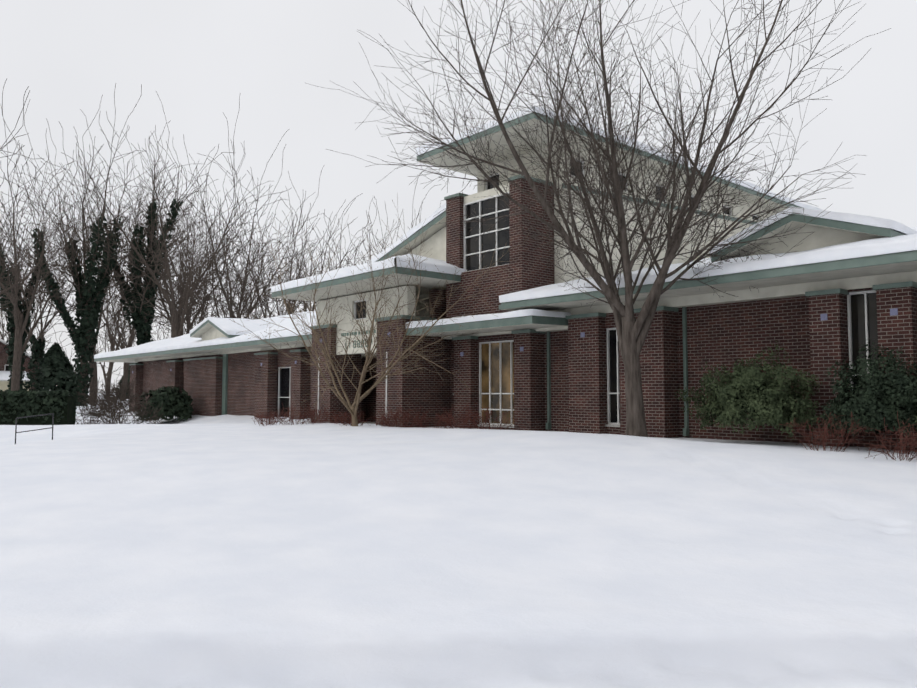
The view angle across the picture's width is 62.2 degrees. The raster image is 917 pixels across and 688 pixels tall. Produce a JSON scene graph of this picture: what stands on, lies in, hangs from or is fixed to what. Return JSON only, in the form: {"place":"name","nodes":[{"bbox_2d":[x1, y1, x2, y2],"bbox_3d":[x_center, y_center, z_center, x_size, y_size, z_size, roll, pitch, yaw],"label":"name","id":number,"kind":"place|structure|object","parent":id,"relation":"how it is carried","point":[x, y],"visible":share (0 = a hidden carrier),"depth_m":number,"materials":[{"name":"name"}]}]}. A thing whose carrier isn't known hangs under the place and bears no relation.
{"place":"outdoors","nodes":[
{"label":"outdoors","id":0,"kind":"place"},
{"bbox_2d":[0,393,916,687],"bbox_3d":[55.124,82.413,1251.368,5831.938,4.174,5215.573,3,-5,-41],"label":"ground snow","id":1,"kind":"structure","parent":0,"point":[198,529],"depth_m":7.20,"materials":[{"name":"white snow"}]},
{"bbox_2d":[0,338,32,390],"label":"neighbour house","id":2,"kind":"structure","parent":1,"relation":"on","point":[4,374],"depth_m":86.61,"materials":[{"name":"brick"}]},
{"bbox_2d":[0,251,66,354],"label":"tree","id":3,"kind":"object","parent":1,"relation":"on","point":[3,330],"visible":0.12,"depth_m":131.95,"materials":[{"name":"brown plant"}]},
{"bbox_2d":[15,413,53,443],"bbox_3d":[-12.481,2.634,22.375,0.034,1.176,1.114,-2,-4,32],"label":"handrail","id":4,"kind":"object","parent":1,"relation":"on","point":[36,429],"visible":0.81,"depth_m":22.37,"materials":[{"name":"metal"}]},
{"bbox_2d":[25,334,45,391],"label":"ivy tree","id":5,"kind":"object","parent":1,"relation":"on","point":[36,355],"visible":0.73,"depth_m":82.40,"materials":[{"name":"green plant"}]},
{"bbox_2d":[0,309,70,355],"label":"tree","id":6,"kind":"object","parent":1,"relation":"on","point":[38,334],"visible":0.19,"depth_m":173.36,"materials":[{"name":"brown plant"}]},
{"bbox_2d":[0,389,77,424],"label":"hedge","id":7,"kind":"object","parent":1,"relation":"on","point":[59,404],"visible":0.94,"depth_m":37.47,"materials":[{"name":"green plant"}]},
{"bbox_2d":[0,162,87,383],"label":"tree","id":8,"kind":"object","parent":1,"relation":"on","point":[1,244],"visible":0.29,"depth_m":72.26,"materials":[{"name":"brown plant"}]},
{"bbox_2d":[0,249,40,390],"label":"ivy tree","id":9,"kind":"object","parent":8,"relation":"attached to","point":[10,325],"visible":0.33,"depth_m":70.43,"materials":[{"name":"green plant"}]},
{"bbox_2d":[0,79,92,390],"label":"tree","id":10,"kind":"object","parent":1,"relation":"on","point":[20,326],"visible":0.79,"depth_m":64.24,"materials":[{"name":"brown plant"}]},
{"bbox_2d":[0,86,107,309],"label":"tree","id":11,"kind":"object","parent":1,"relation":"on","point":[17,282],"visible":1,"depth_m":43.46,"materials":[{"name":"brown plant"}]},
{"bbox_2d":[37,342,76,392],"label":"conifer","id":12,"kind":"object","parent":1,"relation":"on","point":[58,370],"visible":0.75,"depth_m":111.52,"materials":[{"name":"green plant"}]},
{"bbox_2d":[1,197,117,391],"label":"tree","id":13,"kind":"object","parent":1,"relation":"on","point":[43,331],"visible":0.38,"depth_m":83.33,"materials":[{"name":"brown plant"}]},
{"bbox_2d":[31,215,122,405],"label":"ivy tree","id":14,"kind":"object","parent":13,"relation":"attached to","point":[79,340],"visible":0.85,"depth_m":68.64,"materials":[{"name":"green plant"}]},
{"bbox_2d":[0,95,145,403],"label":"tree","id":15,"kind":"object","parent":1,"relation":"on","point":[94,379],"visible":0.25,"depth_m":73.89,"materials":[{"name":"brown plant"}]},
{"bbox_2d":[51,322,109,372],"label":"tree","id":16,"kind":"object","parent":1,"relation":"on","point":[73,349],"visible":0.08,"depth_m":223.64,"materials":[{"name":"brown plant"}]},
{"bbox_2d":[72,290,135,386],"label":"tree","id":17,"kind":"object","parent":1,"relation":"on","point":[104,373],"visible":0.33,"depth_m":178.72,"materials":[{"name":"brown plant"}]},
{"bbox_2d":[0,84,211,405],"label":"tree","id":18,"kind":"object","parent":1,"relation":"on","point":[97,242],"visible":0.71,"depth_m":68.25,"materials":[{"name":"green plant"}]},
{"bbox_2d":[75,372,167,424],"bbox_3d":[-18.733,3.460,40.837,5.041,4.091,5.540,3,-5,-41],"label":"bare shrub","id":19,"kind":"object","parent":1,"relation":"on","point":[109,400],"visible":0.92,"depth_m":40.58,"materials":[{"name":"brown plant"}]},
{"bbox_2d":[35,92,214,338],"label":"tree","id":20,"kind":"object","parent":1,"relation":"on","point":[150,246],"visible":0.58,"depth_m":71.30,"materials":[{"name":"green plant"}]},
{"bbox_2d":[90,199,183,345],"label":"ivy tree","id":21,"kind":"object","parent":20,"relation":"attached to","point":[140,326],"visible":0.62,"depth_m":71.64,"materials":[{"name":"green plant"}]},
{"bbox_2d":[116,363,134,398],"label":"conifer","id":22,"kind":"object","parent":1,"relation":"on","point":[120,380],"visible":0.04,"depth_m":114.37,"materials":[{"name":"green plant"}]},
{"bbox_2d":[96,250,157,391],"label":"tree","id":23,"kind":"object","parent":1,"relation":"on","point":[110,368],"visible":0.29,"depth_m":108.57,"materials":[{"name":"brown plant"}]},
{"bbox_2d":[101,296,165,365],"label":"tree","id":24,"kind":"object","parent":1,"relation":"on","point":[124,342],"visible":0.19,"depth_m":148.07,"materials":[{"name":"brown plant"}]},
{"bbox_2d":[73,196,196,400],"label":"tree","id":25,"kind":"object","parent":1,"relation":"on","point":[126,364],"visible":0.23,"depth_m":96.25,"materials":[{"name":"brown plant"}]},
{"bbox_2d":[60,136,232,337],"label":"tree","id":26,"kind":"object","parent":1,"relation":"on","point":[174,321],"visible":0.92,"depth_m":67.16,"materials":[{"name":"brown plant"}]},
{"bbox_2d":[135,308,168,341],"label":"tree","id":27,"kind":"object","parent":1,"relation":"on","point":[160,332],"visible":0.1,"depth_m":182.71,"materials":[{"name":"brown plant"}]},
{"bbox_2d":[136,386,193,421],"bbox_3d":[-16.640,3.401,43.305,3.038,2.067,3.319,1,-4,-17],"label":"evergreen shrub","id":28,"kind":"object","parent":1,"relation":"on","point":[174,401],"visible":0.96,"depth_m":42.44,"materials":[{"name":"green plant"}]},
{"bbox_2d":[107,96,275,333],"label":"tree","id":29,"kind":"object","parent":1,"relation":"on","point":[180,298],"visible":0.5,"depth_m":82.35,"materials":[{"name":"brown plant"}]},
{"bbox_2d":[144,192,240,335],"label":"tree","id":30,"kind":"object","parent":1,"relation":"on","point":[189,322],"visible":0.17,"depth_m":91.07,"materials":[{"name":"brown plant"}]},
{"bbox_2d":[156,227,229,333],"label":"tree","id":31,"kind":"object","parent":1,"relation":"on","point":[194,323],"visible":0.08,"depth_m":127.06,"materials":[{"name":"brown plant"}]},
{"bbox_2d":[145,174,274,335],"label":"tree","id":32,"kind":"object","parent":1,"relation":"on","point":[200,317],"visible":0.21,"depth_m":100.36,"materials":[{"name":"brown plant"}]},
{"bbox_2d":[185,179,295,321],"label":"tree","id":33,"kind":"object","parent":1,"relation":"on","point":[232,305],"visible":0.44,"depth_m":89.91,"materials":[{"name":"brown plant"}]},
{"bbox_2d":[159,130,325,321],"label":"tree","id":34,"kind":"object","parent":1,"relation":"on","point":[244,287],"visible":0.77,"depth_m":78.27,"materials":[{"name":"brown plant"}]},
{"bbox_2d":[211,230,302,318],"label":"tree","id":35,"kind":"object","parent":1,"relation":"on","point":[256,312],"visible":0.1,"depth_m":118.46,"materials":[{"name":"brown plant"}]},
{"bbox_2d":[251,409,279,424],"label":"barberry shrub","id":36,"kind":"object","parent":1,"relation":"on","point":[265,417],"visible":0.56,"depth_m":25.50,"materials":[{"name":"red plant"}]},
{"bbox_2d":[253,408,291,425],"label":"barberry shrub","id":37,"kind":"object","parent":1,"relation":"on","point":[266,421],"visible":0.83,"depth_m":24.54,"materials":[{"name":"red plant"}]},
{"bbox_2d":[206,171,343,318],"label":"tree","id":38,"kind":"object","parent":1,"relation":"on","point":[277,304],"visible":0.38,"depth_m":85.82,"materials":[{"name":"brown plant"}]},
{"bbox_2d":[268,404,321,424],"bbox_3d":[-5.193,2.207,23.964,1.724,0.750,1.231,0,-4,-6],"label":"barberry shrub","id":39,"kind":"object","parent":1,"relation":"on","point":[290,415],"visible":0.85,"depth_m":23.80,"materials":[{"name":"red plant"}]},
{"bbox_2d":[298,403,333,423],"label":"barberry shrub","id":40,"kind":"object","parent":1,"relation":"on","point":[312,412],"visible":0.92,"depth_m":23.66,"materials":[{"name":"red plant"}]},
{"bbox_2d":[250,193,398,316],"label":"tree","id":41,"kind":"object","parent":1,"relation":"on","point":[305,302],"visible":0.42,"depth_m":76.87,"materials":[{"name":"brown plant"}]},
{"bbox_2d":[280,198,395,312],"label":"tree","id":42,"kind":"object","parent":1,"relation":"on","point":[329,254],"visible":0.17,"depth_m":94.08,"materials":[{"name":"brown plant"}]},
{"bbox_2d":[324,410,361,423],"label":"barberry shrub","id":43,"kind":"object","parent":1,"relation":"on","point":[335,420],"visible":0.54,"depth_m":23.43,"materials":[{"name":"red plant"}]},
{"bbox_2d":[305,206,393,272],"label":"tree","id":44,"kind":"object","parent":1,"relation":"on","point":[350,247],"visible":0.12,"depth_m":88.26,"materials":[{"name":"brown plant"}]},
{"bbox_2d":[332,409,370,425],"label":"barberry shrub","id":45,"kind":"object","parent":1,"relation":"on","point":[350,421],"visible":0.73,"depth_m":22.49,"materials":[{"name":"red plant"}]},
{"bbox_2d":[317,202,440,273],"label":"tree","id":46,"kind":"object","parent":1,"relation":"on","point":[372,225],"visible":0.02,"depth_m":106.74,"materials":[{"name":"brown plant"}]},
{"bbox_2d":[231,195,541,425],"bbox_3d":[-2.959,-0.992,21.700,7.301,6.905,8.783,3,-5,-41],"label":"bare tree","id":47,"kind":"object","parent":1,"relation":"on","point":[353,407],"visible":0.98,"depth_m":21.88,"materials":[{"name":"brown plant"}]},
{"bbox_2d":[371,410,411,426],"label":"barberry shrub","id":48,"kind":"object","parent":1,"relation":"on","point":[390,422],"visible":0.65,"depth_m":22.32,"materials":[{"name":"red plant"}]},
{"bbox_2d":[343,179,440,264],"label":"tree","id":49,"kind":"object","parent":1,"relation":"on","point":[381,228],"visible":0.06,"depth_m":82.94,"materials":[{"name":"brown plant"}]},
{"bbox_2d":[375,405,429,427],"bbox_3d":[-1.679,2.101,21.825,1.508,0.774,1.743,1,-4,-16],"label":"barberry shrub","id":50,"kind":"object","parent":1,"relation":"on","point":[399,419],"visible":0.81,"depth_m":21.55,"materials":[{"name":"red plant"}]},
{"bbox_2d":[410,409,456,427],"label":"barberry shrub","id":51,"kind":"object","parent":1,"relation":"on","point":[418,419],"visible":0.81,"depth_m":21.43,"materials":[{"name":"red plant"}]},
{"bbox_2d":[434,405,479,428],"bbox_3d":[0.048,2.003,20.596,1.422,0.715,1.397,3,-5,-34],"label":"barberry shrub","id":52,"kind":"object","parent":1,"relation":"on","point":[453,422],"visible":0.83,"depth_m":20.45,"materials":[{"name":"red plant"}]},
{"bbox_2d":[463,401,523,429],"bbox_3d":[0.905,1.947,20.209,1.732,0.842,1.549,-1,-4,13],"label":"barberry shrub","id":53,"kind":"object","parent":1,"relation":"on","point":[485,421],"visible":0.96,"depth_m":20.14,"materials":[{"name":"red plant"}]},
{"bbox_2d":[94,106,916,451],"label":"library building","id":54,"kind":"structure","parent":1,"relation":"on","point":[534,346],"depth_m":23.47,"materials":[{"name":"brick"}]},
{"bbox_2d":[306,0,890,436],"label":"bare tree","id":55,"kind":"object","parent":1,"relation":"on","point":[632,332],"visible":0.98,"depth_m":17.32,"materials":[{"name":"brown plant"}]},
{"bbox_2d":[675,341,831,439],"bbox_3d":[6.598,0.974,16.759,2.412,2.084,3.456,3,-5,-41],"label":"evergreen shrub","id":56,"kind":"object","parent":1,"relation":"on","point":[755,394],"visible":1,"depth_m":16.22,"materials":[{"name":"green plant"}]},
{"bbox_2d":[780,411,872,451],"bbox_3d":[7.171,1.682,14.503,1.317,0.828,1.521,1,-4,-15],"label":"barberry shrub","id":57,"kind":"object","parent":1,"relation":"on","point":[824,435],"visible":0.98,"depth_m":14.54,"materials":[{"name":"red plant"}]},
{"bbox_2d":[814,339,916,440],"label":"evergreen shrub","id":58,"kind":"object","parent":1,"relation":"on","point":[878,398],"visible":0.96,"depth_m":14.66,"materials":[{"name":"green plant"}]},
{"bbox_2d":[860,411,916,460],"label":"barberry shrub","id":59,"kind":"object","parent":1,"relation":"on","point":[905,442],"visible":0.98,"depth_m":13.19,"materials":[{"name":"red plant"}]},
{"bbox_2d":[0,0,916,392],"label":"sky","id":60,"kind":"structure","parent":0,"point":[198,56],"materials":[{"name":"white"}]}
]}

